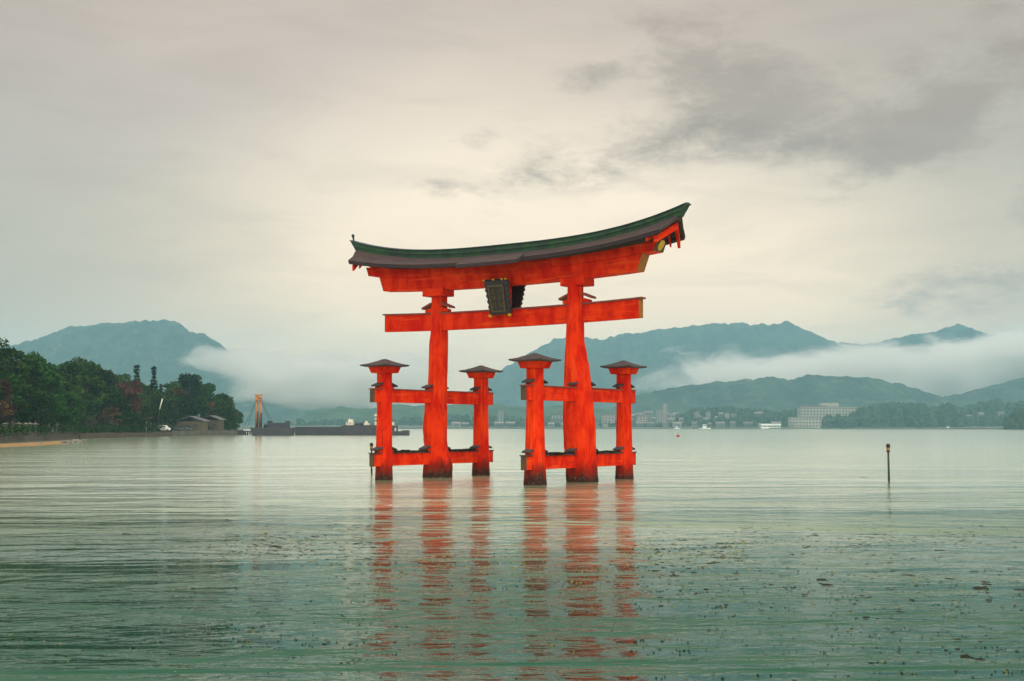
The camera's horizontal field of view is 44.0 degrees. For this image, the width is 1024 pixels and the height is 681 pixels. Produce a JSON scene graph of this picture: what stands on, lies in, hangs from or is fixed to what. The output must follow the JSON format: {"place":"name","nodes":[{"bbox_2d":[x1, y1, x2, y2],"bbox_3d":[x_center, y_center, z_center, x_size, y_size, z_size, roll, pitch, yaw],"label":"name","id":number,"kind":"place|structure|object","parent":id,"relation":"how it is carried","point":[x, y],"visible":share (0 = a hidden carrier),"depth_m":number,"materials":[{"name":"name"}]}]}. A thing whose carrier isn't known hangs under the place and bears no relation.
{"place":"outdoors","nodes":[
{"label":"outdoors","id":0,"kind":"place"},
{"bbox_2d":[0,441,73,446],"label":"beach","id":1,"kind":"structure","parent":0,"point":[29,444],"depth_m":217.77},
{"bbox_2d":[0,406,246,442],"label":"headland ground","id":2,"kind":"structure","parent":0,"point":[19,438],"depth_m":318.92,"materials":[{"name":"brown soil"}]},
{"bbox_2d":[0,338,11,376],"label":"broadleaf tree","id":3,"kind":"object","parent":2,"relation":"on","point":[5,342],"visible":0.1,"depth_m":303.55,"materials":[{"name":"green plant"}]},
{"bbox_2d":[0,400,13,416],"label":"broadleaf tree","id":4,"kind":"object","parent":2,"relation":"on","point":[6,411],"visible":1,"depth_m":247.78,"materials":[{"name":"brown plant"}]},
{"bbox_2d":[0,379,17,422],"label":"broadleaf tree","id":5,"kind":"object","parent":2,"relation":"on","point":[6,387],"visible":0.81,"depth_m":259.97,"materials":[{"name":"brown plant"}]},
{"bbox_2d":[0,371,27,422],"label":"tree","id":6,"kind":"object","parent":2,"relation":"on","point":[12,379],"visible":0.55,"depth_m":278.77,"materials":[{"name":"green plant"}]},
{"bbox_2d":[0,357,30,403],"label":"broadleaf tree","id":7,"kind":"object","parent":2,"relation":"on","point":[17,365],"visible":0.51,"depth_m":290.48,"materials":[{"name":"green plant"}]},
{"bbox_2d":[0,346,34,382],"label":"broadleaf tree","id":8,"kind":"object","parent":2,"relation":"on","point":[8,353],"visible":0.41,"depth_m":304.96,"materials":[{"name":"green plant"}]},
{"bbox_2d":[0,401,35,428],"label":"broadleaf tree","id":9,"kind":"object","parent":2,"relation":"on","point":[22,407],"visible":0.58,"depth_m":262.67,"materials":[{"name":"green plant"}]},
{"bbox_2d":[15,387,32,429],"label":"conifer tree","id":10,"kind":"object","parent":2,"relation":"on","point":[23,393],"visible":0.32,"depth_m":284.47,"materials":[{"name":"green plant"}]},
{"bbox_2d":[9,350,46,369],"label":"broadleaf tree","id":11,"kind":"object","parent":2,"relation":"on","point":[37,355],"visible":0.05,"depth_m":341.60,"materials":[{"name":"green plant"}]},
{"bbox_2d":[9,357,48,392],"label":"broadleaf tree","id":12,"kind":"object","parent":2,"relation":"on","point":[37,372],"visible":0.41,"depth_m":308.63,"materials":[{"name":"green plant"}]},
{"bbox_2d":[0,431,78,435],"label":"stone revetment","id":13,"kind":"object","parent":2,"relation":"on","point":[33,433],"visible":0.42,"depth_m":287.20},
{"bbox_2d":[25,394,56,425],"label":"broadleaf tree","id":14,"kind":"object","parent":2,"relation":"on","point":[38,400],"visible":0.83,"depth_m":292.54,"materials":[{"name":"green plant"}]},
{"bbox_2d":[30,369,66,416],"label":"broadleaf tree","id":15,"kind":"object","parent":2,"relation":"on","point":[53,381],"visible":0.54,"depth_m":313.64,"materials":[{"name":"green plant"}]},
{"bbox_2d":[31,362,67,411],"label":"broadleaf tree","id":16,"kind":"object","parent":2,"relation":"on","point":[47,367],"visible":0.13,"depth_m":327.00,"materials":[{"name":"green plant"}]},
{"bbox_2d":[47,406,71,429],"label":"broadleaf tree","id":17,"kind":"object","parent":2,"relation":"on","point":[65,416],"visible":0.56,"depth_m":321.10,"materials":[{"name":"green plant"}]},
{"bbox_2d":[61,384,73,425],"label":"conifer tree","id":18,"kind":"object","parent":2,"relation":"on","point":[69,400],"visible":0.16,"depth_m":342.97,"materials":[{"name":"green plant"}]},
{"bbox_2d":[55,390,81,430],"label":"broadleaf tree","id":19,"kind":"object","parent":2,"relation":"on","point":[76,408],"visible":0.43,"depth_m":335.53,"materials":[{"name":"green plant"}]},
{"bbox_2d":[57,360,90,386],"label":"broadleaf tree","id":20,"kind":"object","parent":2,"relation":"on","point":[66,367],"visible":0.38,"depth_m":379.70,"materials":[{"name":"green plant"}]},
{"bbox_2d":[71,357,96,375],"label":"broadleaf tree","id":21,"kind":"object","parent":2,"relation":"on","point":[79,360],"visible":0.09,"depth_m":405.05,"materials":[{"name":"green plant"}]},
{"bbox_2d":[70,374,99,396],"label":"broadleaf tree","id":22,"kind":"object","parent":2,"relation":"on","point":[91,390],"visible":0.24,"depth_m":371.52,"materials":[{"name":"green plant"}]},
{"bbox_2d":[69,360,103,381],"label":"broadleaf tree","id":23,"kind":"object","parent":2,"relation":"on","point":[94,366],"visible":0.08,"depth_m":391.92,"materials":[{"name":"green plant"}]},
{"bbox_2d":[69,374,108,425],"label":"broadleaf tree","id":24,"kind":"object","parent":2,"relation":"on","point":[81,386],"visible":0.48,"depth_m":369.28,"materials":[{"name":"green plant"}]},
{"bbox_2d":[87,380,124,428],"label":"broadleaf tree","id":25,"kind":"object","parent":2,"relation":"on","point":[109,389],"visible":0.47,"depth_m":379.53,"materials":[{"name":"green plant"}]},
{"bbox_2d":[97,372,114,422],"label":"conifer tree","id":26,"kind":"object","parent":2,"relation":"on","point":[107,379],"visible":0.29,"depth_m":397.02,"materials":[{"name":"green plant"}]},
{"bbox_2d":[97,369,117,389],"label":"broadleaf tree","id":27,"kind":"object","parent":2,"relation":"on","point":[110,372],"visible":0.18,"depth_m":408.98,"materials":[{"name":"green plant"}]},
{"bbox_2d":[96,407,122,427],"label":"broadleaf tree","id":28,"kind":"object","parent":2,"relation":"on","point":[105,412],"visible":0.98,"depth_m":374.33,"materials":[{"name":"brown plant"}]},
{"bbox_2d":[95,392,126,430],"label":"pine tree","id":29,"kind":"object","parent":2,"relation":"on","point":[106,404],"visible":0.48,"depth_m":378.88,"materials":[{"name":"green plant"}]},
{"bbox_2d":[0,421,241,438],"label":"undergrowth","id":30,"kind":"object","parent":2,"relation":"on","point":[39,429],"visible":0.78,"depth_m":343.78,"materials":[{"name":"green plant"}]},
{"bbox_2d":[113,373,131,382],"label":"broadleaf tree","id":31,"kind":"object","parent":2,"relation":"on","point":[121,378],"visible":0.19,"depth_m":437.80,"materials":[{"name":"green plant"}]},
{"bbox_2d":[113,398,136,430],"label":"broadleaf tree","id":32,"kind":"object","parent":2,"relation":"on","point":[122,403],"visible":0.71,"depth_m":388.87,"materials":[{"name":"green plant"}]},
{"bbox_2d":[80,432,170,438],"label":"stone revetment","id":33,"kind":"object","parent":2,"relation":"on","point":[112,435],"visible":0.72,"depth_m":372.37,"materials":[{"name":"stone"}]},
{"bbox_2d":[112,380,143,425],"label":"broadleaf tree","id":34,"kind":"object","parent":2,"relation":"on","point":[132,391],"visible":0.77,"depth_m":392.79,"materials":[{"name":"red plant"}]},
{"bbox_2d":[117,408,142,431],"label":"broadleaf tree","id":35,"kind":"object","parent":2,"relation":"on","point":[134,414],"visible":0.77,"depth_m":389.05,"materials":[{"name":"green plant"}]},
{"bbox_2d":[130,365,142,424],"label":"conifer tree","id":36,"kind":"object","parent":2,"relation":"on","point":[137,373],"visible":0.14,"depth_m":434.53,"materials":[{"name":"green plant"}]},
{"bbox_2d":[125,407,152,431],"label":"broadleaf tree","id":37,"kind":"object","parent":2,"relation":"on","point":[144,414],"visible":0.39,"depth_m":400.91,"materials":[{"name":"green plant"}]},
{"bbox_2d":[137,389,148,407],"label":"broadleaf tree","id":38,"kind":"object","parent":2,"relation":"on","point":[140,396],"visible":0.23,"depth_m":423.37,"materials":[{"name":"green plant"}]},
{"bbox_2d":[136,411,152,429],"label":"broadleaf tree","id":39,"kind":"object","parent":2,"relation":"on","point":[151,417],"visible":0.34,"depth_m":406.01,"materials":[{"name":"green plant"}]},
{"bbox_2d":[142,398,153,429],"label":"broadleaf tree","id":40,"kind":"object","parent":2,"relation":"on","point":[146,404],"visible":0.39,"depth_m":422.28,"materials":[{"name":"green plant"}]},
{"bbox_2d":[143,401,164,425],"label":"broadleaf tree","id":41,"kind":"object","parent":2,"relation":"on","point":[155,409],"visible":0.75,"depth_m":422.82,"materials":[{"name":"green plant"}]},
{"bbox_2d":[144,388,164,427],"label":"broadleaf tree","id":42,"kind":"object","parent":2,"relation":"on","point":[152,396],"visible":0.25,"depth_m":438.68,"materials":[{"name":"green plant"}]},
{"bbox_2d":[146,366,165,423],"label":"conifer tree","id":43,"kind":"object","parent":2,"relation":"on","point":[153,383],"visible":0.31,"depth_m":452.32,"materials":[{"name":"green plant"}]},
{"bbox_2d":[151,399,170,424],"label":"broadleaf tree","id":44,"kind":"object","parent":2,"relation":"on","point":[156,401],"visible":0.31,"depth_m":437.13,"materials":[{"name":"green plant"}]},
{"bbox_2d":[158,425,170,430],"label":"white truck","id":45,"kind":"object","parent":2,"relation":"on","point":[166,427],"visible":0.76,"depth_m":422.75,"materials":[{"name":"paint"}]},
{"bbox_2d":[156,388,178,424],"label":"broadleaf tree","id":46,"kind":"object","parent":2,"relation":"on","point":[171,403],"visible":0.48,"depth_m":451.73,"materials":[{"name":"green plant"}]},
{"bbox_2d":[162,381,178,390],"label":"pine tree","id":47,"kind":"object","parent":2,"relation":"on","point":[167,385],"visible":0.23,"depth_m":489.36,"materials":[{"name":"green plant"}]},
{"bbox_2d":[164,395,186,426],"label":"broadleaf tree","id":48,"kind":"object","parent":2,"relation":"on","point":[174,417],"visible":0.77,"depth_m":454.77,"materials":[{"name":"green plant"}]},
{"bbox_2d":[163,384,188,422],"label":"broadleaf tree","id":49,"kind":"object","parent":2,"relation":"on","point":[175,386],"visible":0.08,"depth_m":478.37,"materials":[{"name":"green plant"}]},
{"bbox_2d":[170,389,188,414],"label":"broadleaf tree","id":50,"kind":"object","parent":2,"relation":"on","point":[176,391],"visible":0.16,"depth_m":470.45,"materials":[{"name":"green plant"}]},
{"bbox_2d":[174,393,199,420],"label":"broadleaf tree","id":51,"kind":"object","parent":2,"relation":"on","point":[184,399],"visible":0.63,"depth_m":464.13,"materials":[{"name":"green plant"}]},
{"bbox_2d":[171,373,206,398],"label":"broadleaf tree","id":52,"kind":"object","parent":2,"relation":"on","point":[190,380],"visible":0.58,"depth_m":483.70,"materials":[{"name":"green plant"}]},
{"bbox_2d":[176,416,209,432],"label":"boat house","id":53,"kind":"structure","parent":2,"relation":"on","point":[202,425],"depth_m":453.24,"materials":[{"name":"brown metal"}]},
{"bbox_2d":[185,395,210,420],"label":"broadleaf tree","id":54,"kind":"object","parent":2,"relation":"on","point":[199,402],"visible":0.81,"depth_m":470.08,"materials":[{"name":"green plant"}]},
{"bbox_2d":[187,381,208,415],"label":"broadleaf tree","id":55,"kind":"object","parent":2,"relation":"on","point":[202,387],"visible":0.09,"depth_m":511.41,"materials":[{"name":"green plant"}]},
{"bbox_2d":[172,430,236,435],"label":"quay wall","id":56,"kind":"structure","parent":2,"relation":"on","point":[198,433],"depth_m":455.48,"materials":[{"name":"concrete"}]},
{"bbox_2d":[197,402,218,419],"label":"broadleaf tree","id":57,"kind":"object","parent":2,"relation":"on","point":[211,404],"visible":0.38,"depth_m":483.81,"materials":[{"name":"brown plant"}]},
{"bbox_2d":[199,391,216,414],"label":"broadleaf tree","id":58,"kind":"object","parent":2,"relation":"on","point":[209,396],"visible":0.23,"depth_m":495.35,"materials":[{"name":"green plant"}]},
{"bbox_2d":[202,382,215,413],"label":"broadleaf tree","id":59,"kind":"object","parent":2,"relation":"on","point":[211,387],"visible":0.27,"depth_m":521.92,"materials":[{"name":"green plant"}]},
{"bbox_2d":[199,415,225,430],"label":"boat house","id":60,"kind":"structure","parent":2,"relation":"on","point":[216,425],"depth_m":477.39,"materials":[{"name":"wood"}]},
{"bbox_2d":[216,399,229,406],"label":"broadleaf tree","id":61,"kind":"object","parent":2,"relation":"on","point":[221,403],"visible":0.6,"depth_m":507.13,"materials":[{"name":"green plant"}]},
{"bbox_2d":[216,395,232,404],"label":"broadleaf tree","id":62,"kind":"object","parent":2,"relation":"on","point":[223,396],"visible":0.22,"depth_m":525.99,"materials":[{"name":"green plant"}]},
{"bbox_2d":[215,404,236,420],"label":"broadleaf tree","id":63,"kind":"object","parent":2,"relation":"on","point":[228,410],"visible":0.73,"depth_m":501.61,"materials":[{"name":"green plant"}]},
{"bbox_2d":[216,408,236,429],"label":"broadleaf tree","id":64,"kind":"object","parent":2,"relation":"on","point":[231,416],"visible":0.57,"depth_m":501.72,"materials":[{"name":"green plant"}]},
{"bbox_2d":[235,411,243,427],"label":"broadleaf tree","id":65,"kind":"object","parent":2,"relation":"on","point":[239,418],"visible":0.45,"depth_m":524.27,"materials":[{"name":"green plant"}]},
{"bbox_2d":[3,319,289,415],"bbox_3d":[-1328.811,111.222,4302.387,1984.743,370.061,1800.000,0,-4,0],"label":"mountain","id":66,"kind":"structure","parent":0,"point":[171,351],"depth_m":4014.39,"materials":[{"name":"plant"}]},
{"bbox_2d":[198,377,371,424],"bbox_3d":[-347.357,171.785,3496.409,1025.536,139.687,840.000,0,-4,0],"label":"mountain","id":67,"kind":"structure","parent":0,"point":[283,400],"depth_m":3292.96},
{"bbox_2d":[290,404,655,424],"bbox_3d":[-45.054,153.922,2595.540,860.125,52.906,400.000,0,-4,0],"label":"mountain","id":68,"kind":"structure","parent":0,"point":[399,411],"depth_m":2553.03,"materials":[{"name":"plant"}]},
{"bbox_2d":[0,429,1023,680],"bbox_3d":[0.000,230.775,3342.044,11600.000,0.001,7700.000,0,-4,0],"label":"water","id":69,"kind":"structure","parent":0,"point":[780,489],"depth_m":29.97,"materials":[{"name":"liquid"}]},
{"bbox_2d":[237,431,250,434],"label":"pier","id":70,"kind":"structure","parent":69,"relation":"in","point":[242,432],"depth_m":479.20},
{"bbox_2d":[242,394,295,434],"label":"piling barge","id":71,"kind":"object","parent":69,"relation":"on","point":[271,428],"visible":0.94,"depth_m":464.01,"materials":[{"name":"metal"}]},
{"bbox_2d":[295,414,397,434],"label":"cargo ship","id":72,"kind":"object","parent":69,"relation":"on","point":[359,428],"visible":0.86,"depth_m":477.15,"materials":[{"name":"metal"}]},
{"bbox_2d":[392,428,409,434],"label":"pontoon","id":73,"kind":"object","parent":69,"relation":"on","point":[403,432],"visible":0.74,"depth_m":467.91,"materials":[{"name":"metal"}]},
{"bbox_2d":[0,493,1022,680],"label":"floating debris","id":74,"kind":"object","parent":69,"relation":"on","point":[257,546],"visible":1,"depth_m":28.67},
{"bbox_2d":[348,202,690,484],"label":"torii gate","id":75,"kind":"structure","parent":69,"relation":"in","point":[503,275],"depth_m":75.56,"materials":[{"name":"paint"}]},
{"bbox_2d":[393,450,427,452],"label":"seaweed heap","id":76,"kind":"object","parent":75,"relation":"on","point":[397,451],"visible":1,"depth_m":77.22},
{"bbox_2d":[448,448,474,450],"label":"seaweed heap","id":77,"kind":"object","parent":75,"relation":"on","point":[469,449],"visible":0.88,"depth_m":81.30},
{"bbox_2d":[545,452,574,454],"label":"seaweed heap","id":78,"kind":"object","parent":75,"relation":"on","point":[556,453],"visible":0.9,"depth_m":70.78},
{"bbox_2d":[596,450,618,453],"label":"seaweed heap","id":79,"kind":"object","parent":75,"relation":"on","point":[607,451],"visible":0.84,"depth_m":75.36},
{"bbox_2d":[886,444,889,480],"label":"marker post","id":80,"kind":"object","parent":69,"relation":"in","point":[888,451],"visible":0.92,"depth_m":73.69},
{"bbox_2d":[922,428,1002,428],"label":"breakwater","id":81,"kind":"object","parent":69,"relation":"in","point":[962,428],"visible":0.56,"depth_m":1564.66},
{"bbox_2d":[0,0,1023,407],"label":"sky","id":82,"kind":"structure","parent":0,"point":[848,171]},
{"bbox_2d":[238,425,1002,428],"bbox_3d":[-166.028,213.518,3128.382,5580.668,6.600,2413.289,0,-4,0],"label":"shore","id":83,"kind":"structure","parent":0,"point":[407,427],"depth_m":2014.09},
{"bbox_2d":[451,422,460,426],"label":"house","id":84,"kind":"structure","parent":83,"relation":"on","point":[456,424],"depth_m":2047.13,"materials":[{"name":"tile"}]},
{"bbox_2d":[279,414,636,426],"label":"wood","id":85,"kind":"object","parent":83,"relation":"on","point":[413,421],"visible":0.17,"depth_m":2224.51,"materials":[{"name":"green plant"}]},
{"bbox_2d":[494,422,503,426],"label":"house","id":86,"kind":"structure","parent":83,"relation":"on","point":[498,424],"depth_m":2007.24,"materials":[{"name":"tile"}]},
{"bbox_2d":[497,410,503,421],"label":"apartment block","id":87,"kind":"structure","parent":83,"relation":"on","point":[499,415],"depth_m":2176.27,"materials":[{"name":"tile"}]},
{"bbox_2d":[506,422,514,426],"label":"house","id":88,"kind":"structure","parent":83,"relation":"on","point":[510,424],"depth_m":2013.35,"materials":[{"name":"tile"}]},
{"bbox_2d":[550,413,562,424],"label":"warehouse","id":89,"kind":"structure","parent":83,"relation":"on","point":[556,417],"depth_m":2165.94,"materials":[{"name":"concrete"}]},
{"bbox_2d":[601,414,614,423],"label":"apartment block","id":90,"kind":"structure","parent":83,"relation":"on","point":[607,418],"depth_m":2146.09,"materials":[{"name":"concrete"}]},
{"bbox_2d":[635,422,644,426],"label":"house","id":91,"kind":"structure","parent":83,"relation":"on","point":[639,424],"depth_m":2044.78,"materials":[{"name":"tile"}]},
{"bbox_2d":[636,415,647,421],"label":"apartment block","id":92,"kind":"structure","parent":83,"relation":"on","point":[642,418],"depth_m":2155.81,"materials":[{"name":"concrete"}]},
{"bbox_2d":[645,422,654,426],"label":"house","id":93,"kind":"structure","parent":83,"relation":"on","point":[649,424],"depth_m":2049.49,"materials":[{"name":"tile"}]},
{"bbox_2d":[655,409,663,422],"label":"tower block","id":94,"kind":"structure","parent":83,"relation":"on","point":[660,415],"depth_m":2146.32,"materials":[{"name":"tile"}]},
{"bbox_2d":[662,403,667,421],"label":"tower block","id":95,"kind":"structure","parent":83,"relation":"on","point":[665,410],"depth_m":2166.87,"materials":[{"name":"concrete"}]},
{"bbox_2d":[672,422,681,426],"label":"house","id":96,"kind":"structure","parent":83,"relation":"on","point":[675,424],"depth_m":2048.19,"materials":[{"name":"tile"}]},
{"bbox_2d":[632,405,796,426],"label":"wood","id":97,"kind":"object","parent":83,"relation":"on","point":[749,415],"visible":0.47,"depth_m":2146.19,"materials":[{"name":"green plant"}]},
{"bbox_2d":[715,422,724,428],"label":"house","id":98,"kind":"structure","parent":83,"relation":"on","point":[719,425],"depth_m":2009.28,"materials":[{"name":"tile"}]},
{"bbox_2d":[743,422,752,426],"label":"house","id":99,"kind":"structure","parent":83,"relation":"on","point":[747,424],"depth_m":2031.41,"materials":[{"name":"tile"}]},
{"bbox_2d":[759,424,780,427],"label":"waterfront hall","id":100,"kind":"structure","parent":83,"relation":"on","point":[770,425],"depth_m":2005.28,"materials":[{"name":"white paint"}]},
{"bbox_2d":[787,417,821,427],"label":"hotel annex","id":101,"kind":"object","parent":83,"relation":"on","point":[808,422],"visible":0.99,"depth_m":2025.81,"materials":[{"name":"concrete"}]},
{"bbox_2d":[797,403,863,420],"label":"hotel","id":102,"kind":"structure","parent":83,"relation":"on","point":[822,410],"depth_m":2057.03,"materials":[{"name":"concrete"}]},
{"bbox_2d":[820,397,1023,428],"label":"wood","id":103,"kind":"object","parent":83,"relation":"on","point":[897,414],"visible":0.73,"depth_m":2036.78,"materials":[{"name":"green plant"}]},
{"bbox_2d":[1002,407,1023,428],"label":"wood","id":104,"kind":"object","parent":83,"relation":"on","point":[1014,419],"visible":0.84,"depth_m":1497.02,"materials":[{"name":"green plant"}]},
{"bbox_2d":[644,411,652,417],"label":"house","id":105,"kind":"structure","parent":0,"point":[649,414],"depth_m":2215.26,"materials":[{"name":"tile"}]},
{"bbox_2d":[453,321,1023,408],"bbox_3d":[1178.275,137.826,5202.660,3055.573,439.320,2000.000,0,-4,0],"label":"mountain","id":106,"kind":"structure","parent":0,"point":[958,358],"depth_m":4812.33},
{"bbox_2d":[612,374,964,416],"bbox_3d":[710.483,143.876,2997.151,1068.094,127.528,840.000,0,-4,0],"label":"mountain","id":107,"kind":"structure","parent":0,"point":[772,394],"depth_m":2915.23,"materials":[{"name":"plant"}]},
{"bbox_2d":[942,378,1023,405],"bbox_3d":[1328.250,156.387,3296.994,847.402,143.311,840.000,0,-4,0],"label":"mountain","id":108,"kind":"structure","parent":0,"point":[1010,391],"depth_m":3157.86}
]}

